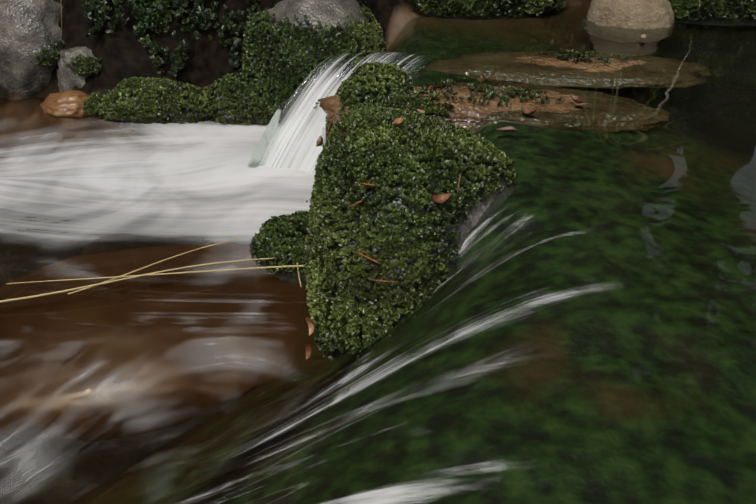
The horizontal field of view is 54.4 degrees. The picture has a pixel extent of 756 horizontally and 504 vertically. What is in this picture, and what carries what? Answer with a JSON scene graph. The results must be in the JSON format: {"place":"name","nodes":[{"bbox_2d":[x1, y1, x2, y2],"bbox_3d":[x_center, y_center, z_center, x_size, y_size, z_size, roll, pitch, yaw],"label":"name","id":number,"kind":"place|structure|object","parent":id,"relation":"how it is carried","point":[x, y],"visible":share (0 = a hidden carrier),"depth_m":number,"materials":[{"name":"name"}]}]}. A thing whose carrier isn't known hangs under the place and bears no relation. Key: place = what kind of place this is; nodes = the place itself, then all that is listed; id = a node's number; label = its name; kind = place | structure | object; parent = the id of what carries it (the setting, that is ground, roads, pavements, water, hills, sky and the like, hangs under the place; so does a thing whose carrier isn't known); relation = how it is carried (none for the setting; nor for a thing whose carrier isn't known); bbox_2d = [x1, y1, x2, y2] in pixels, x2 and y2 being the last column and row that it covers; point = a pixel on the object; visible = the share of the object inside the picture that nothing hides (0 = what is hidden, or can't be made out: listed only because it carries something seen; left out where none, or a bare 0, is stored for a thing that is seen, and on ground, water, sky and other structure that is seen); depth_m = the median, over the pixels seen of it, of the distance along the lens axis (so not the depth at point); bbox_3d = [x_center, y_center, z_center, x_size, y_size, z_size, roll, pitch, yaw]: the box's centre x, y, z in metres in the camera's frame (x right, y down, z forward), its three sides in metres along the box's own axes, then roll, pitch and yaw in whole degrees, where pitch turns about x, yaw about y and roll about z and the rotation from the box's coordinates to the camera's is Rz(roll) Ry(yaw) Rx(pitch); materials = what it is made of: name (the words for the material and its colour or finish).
{"place":"outdoors","nodes":[
{"label":"outdoors","id":0,"kind":"place"},
{"bbox_2d":[249,210,308,274],"bbox_3d":[-0.072,-0.012,0.635,0.083,0.038,0.080,0,30,1],"label":"small moss clump","id":1,"kind":"object","parent":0,"point":[262,236],"visible":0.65,"depth_m":0.61,"materials":[{"name":"green plant"}]},
{"bbox_2d":[0,0,591,99],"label":"bank","id":2,"kind":"structure","parent":0,"point":[121,52],"depth_m":0.96,"materials":[{"name":"brown soil"}]},
{"bbox_2d":[40,90,88,116],"bbox_3d":[-0.405,-0.189,0.971,0.074,0.048,0.064,0,30,1],"label":"rock","id":3,"kind":"object","parent":2,"relation":"on","point":[65,103],"visible":0.46,"depth_m":0.95,"materials":[{"name":"brown stone"}]},
{"bbox_2d":[82,76,211,123],"bbox_3d":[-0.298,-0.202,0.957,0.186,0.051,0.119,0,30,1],"label":"moss mound","id":4,"kind":"object","parent":2,"relation":"on","point":[180,91],"visible":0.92,"depth_m":0.92,"materials":[{"name":"green plant"}]},
{"bbox_2d":[0,97,318,503],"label":"pool water","id":5,"kind":"structure","parent":2,"relation":"on","point":[104,388],"depth_m":0.58,"materials":[{"name":"brown liquid"}]},
{"bbox_2d":[0,0,62,95],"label":"rock","id":6,"kind":"object","parent":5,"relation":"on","point":[29,29],"visible":0.48,"depth_m":0.97,"materials":[{"name":"grey stone"}]},
{"bbox_2d":[34,39,64,65],"bbox_3d":[-0.469,-0.274,1.031,0.070,0.092,0.149,-26,39,-37],"label":"moss","id":7,"kind":"object","parent":6,"relation":"attached to","point":[47,61],"visible":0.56,"depth_m":0.97,"materials":[{"name":"green plant"}]},
{"bbox_2d":[56,47,98,91],"bbox_3d":[-0.393,-0.240,1.002,0.088,0.095,0.083,0,30,1],"label":"rock","id":8,"kind":"object","parent":5,"relation":"on","point":[69,79],"visible":0.33,"depth_m":0.97,"materials":[{"name":"grey stone"}]},
{"bbox_2d":[65,54,101,75],"bbox_3d":[-0.378,-0.261,0.989,0.054,0.028,0.095,0,30,1],"label":"moss","id":9,"kind":"object","parent":8,"relation":"on","point":[95,68],"visible":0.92,"depth_m":0.95,"materials":[{"name":"green plant"}]},
{"bbox_2d":[0,238,303,302],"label":"straws","id":10,"kind":"object","parent":5,"relation":"on","point":[101,283],"visible":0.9,"depth_m":0.59,"materials":[{"name":"beige plant"}]},
{"bbox_2d":[201,71,272,124],"bbox_3d":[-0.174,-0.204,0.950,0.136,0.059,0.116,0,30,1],"label":"moss mound","id":11,"kind":"object","parent":5,"relation":"on","point":[207,91],"visible":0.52,"depth_m":0.92,"materials":[{"name":"green plant"}]},
{"bbox_2d":[305,317,314,359],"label":"fallen leaves","id":12,"kind":"object","parent":5,"relation":"on","point":[311,326],"visible":1,"depth_m":0.50,"materials":[{"name":"brown plant"}]},
{"bbox_2d":[247,52,440,174],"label":"waterfall","id":13,"kind":"structure","parent":5,"relation":"on","point":[292,133],"depth_m":0.76,"materials":[{"name":"liquid"}]},
{"bbox_2d":[317,115,508,355],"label":"moss leaves","id":14,"kind":"object","parent":5,"relation":"on","point":[464,227],"visible":0.25,"depth_m":0.48,"materials":[{"name":"green plant"}]},
{"bbox_2d":[303,105,516,358],"bbox_3d":[0.020,-0.037,0.572,0.153,0.142,0.262,0,30,1],"label":"moss","id":15,"kind":"object","parent":14,"relation":"on","point":[336,149],"visible":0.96,"depth_m":0.48,"materials":[{"name":"green plant"}]},
{"bbox_2d":[322,127,325,149],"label":"drips","id":16,"kind":"object","parent":15,"relation":"on","point":[324,135],"visible":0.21,"depth_m":0.63,"materials":[{"name":"liquid"}]},
{"bbox_2d":[305,107,460,281],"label":"pine needles","id":17,"kind":"object","parent":15,"relation":"on","point":[365,198],"visible":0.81,"depth_m":0.47,"materials":[{"name":"brown plant"}]},
{"bbox_2d":[316,109,451,202],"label":"fallen leaves","id":18,"kind":"object","parent":15,"relation":"on","point":[441,198],"visible":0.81,"depth_m":0.52,"materials":[{"name":"brown plant"}]},
{"bbox_2d":[3,0,420,95],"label":"ivy leaves","id":19,"kind":"object","parent":2,"relation":"on","point":[155,48],"visible":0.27,"depth_m":0.95,"materials":[{"name":"green plant"}]},
{"bbox_2d":[247,0,376,111],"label":"boulder","id":20,"kind":"object","parent":2,"relation":"on","point":[329,12],"visible":0.25,"depth_m":0.89,"materials":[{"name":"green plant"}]},
{"bbox_2d":[241,1,385,118],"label":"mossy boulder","id":21,"kind":"object","parent":20,"relation":"on","point":[374,31],"visible":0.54,"depth_m":0.89,"materials":[{"name":"green plant"}]},
{"bbox_2d":[345,68,405,104],"bbox_3d":[-0.002,-0.096,0.735,0.097,0.174,0.174,0,30,1],"label":"weir wall rock","id":22,"kind":"object","parent":2,"relation":"on","point":[386,94],"visible":0.08,"depth_m":0.67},
{"bbox_2d":[321,61,413,151],"bbox_3d":[-0.007,-0.119,0.723,0.101,0.133,0.186,0,30,1],"label":"moss","id":23,"kind":"object","parent":22,"relation":"on","point":[353,79],"visible":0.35,"depth_m":0.68,"materials":[{"name":"green plant"}]},
{"bbox_2d":[92,4,755,503],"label":"pool water","id":24,"kind":"structure","parent":2,"relation":"on","point":[578,326],"depth_m":0.39,"materials":[{"name":"green liquid"}]},
{"bbox_2d":[496,34,645,132],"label":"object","id":25,"kind":"object","parent":24,"relation":"on","point":[508,129],"visible":0.9,"depth_m":0.58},
{"bbox_2d":[319,83,587,128],"bbox_3d":[0.102,-0.123,0.674,0.314,0.059,0.134,0,30,1],"label":"flat shelf rock","id":26,"kind":"object","parent":2,"relation":"on","point":[466,113],"visible":0.31,"depth_m":0.64,"materials":[{"name":"brown stone"}]},
{"bbox_2d":[313,78,562,121],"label":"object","id":27,"kind":"object","parent":26,"relation":"on","point":[410,98],"visible":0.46,"depth_m":0.64,"materials":[{"name":"green plant"}]},
{"bbox_2d":[477,76,584,103],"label":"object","id":28,"kind":"object","parent":26,"relation":"on","point":[574,98],"visible":0.88,"depth_m":0.65,"materials":[{"name":"brown plant"}]},
{"bbox_2d":[410,0,565,17],"bbox_3d":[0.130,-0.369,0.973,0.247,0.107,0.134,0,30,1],"label":"moss lump","id":29,"kind":"object","parent":2,"relation":"on","point":[451,7],"visible":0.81,"depth_m":0.94,"materials":[{"name":"green plant"}]},
{"bbox_2d":[587,0,673,28],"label":"boulder","id":30,"kind":"object","parent":2,"relation":"on","point":[644,14],"visible":0.38,"depth_m":0.90,"materials":[{"name":"beige stone"}]},
{"bbox_2d":[669,0,755,20],"bbox_3d":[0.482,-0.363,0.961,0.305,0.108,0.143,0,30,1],"label":"moss lump","id":31,"kind":"object","parent":2,"relation":"on","point":[728,9],"visible":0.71,"depth_m":0.93,"materials":[{"name":"green plant"}]},
{"bbox_3d":[-0.188,0.094,0.629,0.343,0.120,0.258,0,30,1],"label":"brown submerged rock","id":32,"kind":"object","parent":2,"relation":"on","visible":0},
{"bbox_2d":[256,219,305,270],"bbox_3d":[-0.072,0.005,0.646,0.073,0.066,0.068,0,30,1],"label":"clump","id":33,"kind":"object","parent":32,"relation":"on","point":[290,262],"visible":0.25,"depth_m":0.61,"materials":[{"name":"green plant"}]},
{"bbox_2d":[513,55,645,71],"bbox_3d":[0.197,-0.180,0.766,0.306,0.042,0.132,0,30,1],"label":"flat rock","id":34,"kind":"object","parent":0,"point":[594,65],"visible":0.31,"depth_m":0.76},
{"bbox_2d":[539,49,628,63],"bbox_3d":[0.214,-0.202,0.757,0.091,0.009,0.040,0,30,1],"label":"moss","id":35,"kind":"object","parent":34,"relation":"on","point":[583,55],"visible":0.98,"depth_m":0.76,"materials":[{"name":"green plant"}]},
{"bbox_3d":[-0.253,-0.337,1.026,0.279,0.215,0.139,0,30,1],"label":"bank moss lump","id":36,"kind":"object","parent":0,"visible":0},
{"bbox_2d":[102,0,187,26],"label":"leaves","id":37,"kind":"object","parent":36,"relation":"on","point":[169,4],"visible":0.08,"depth_m":0.96,"materials":[{"name":"green plant"}]}
]}

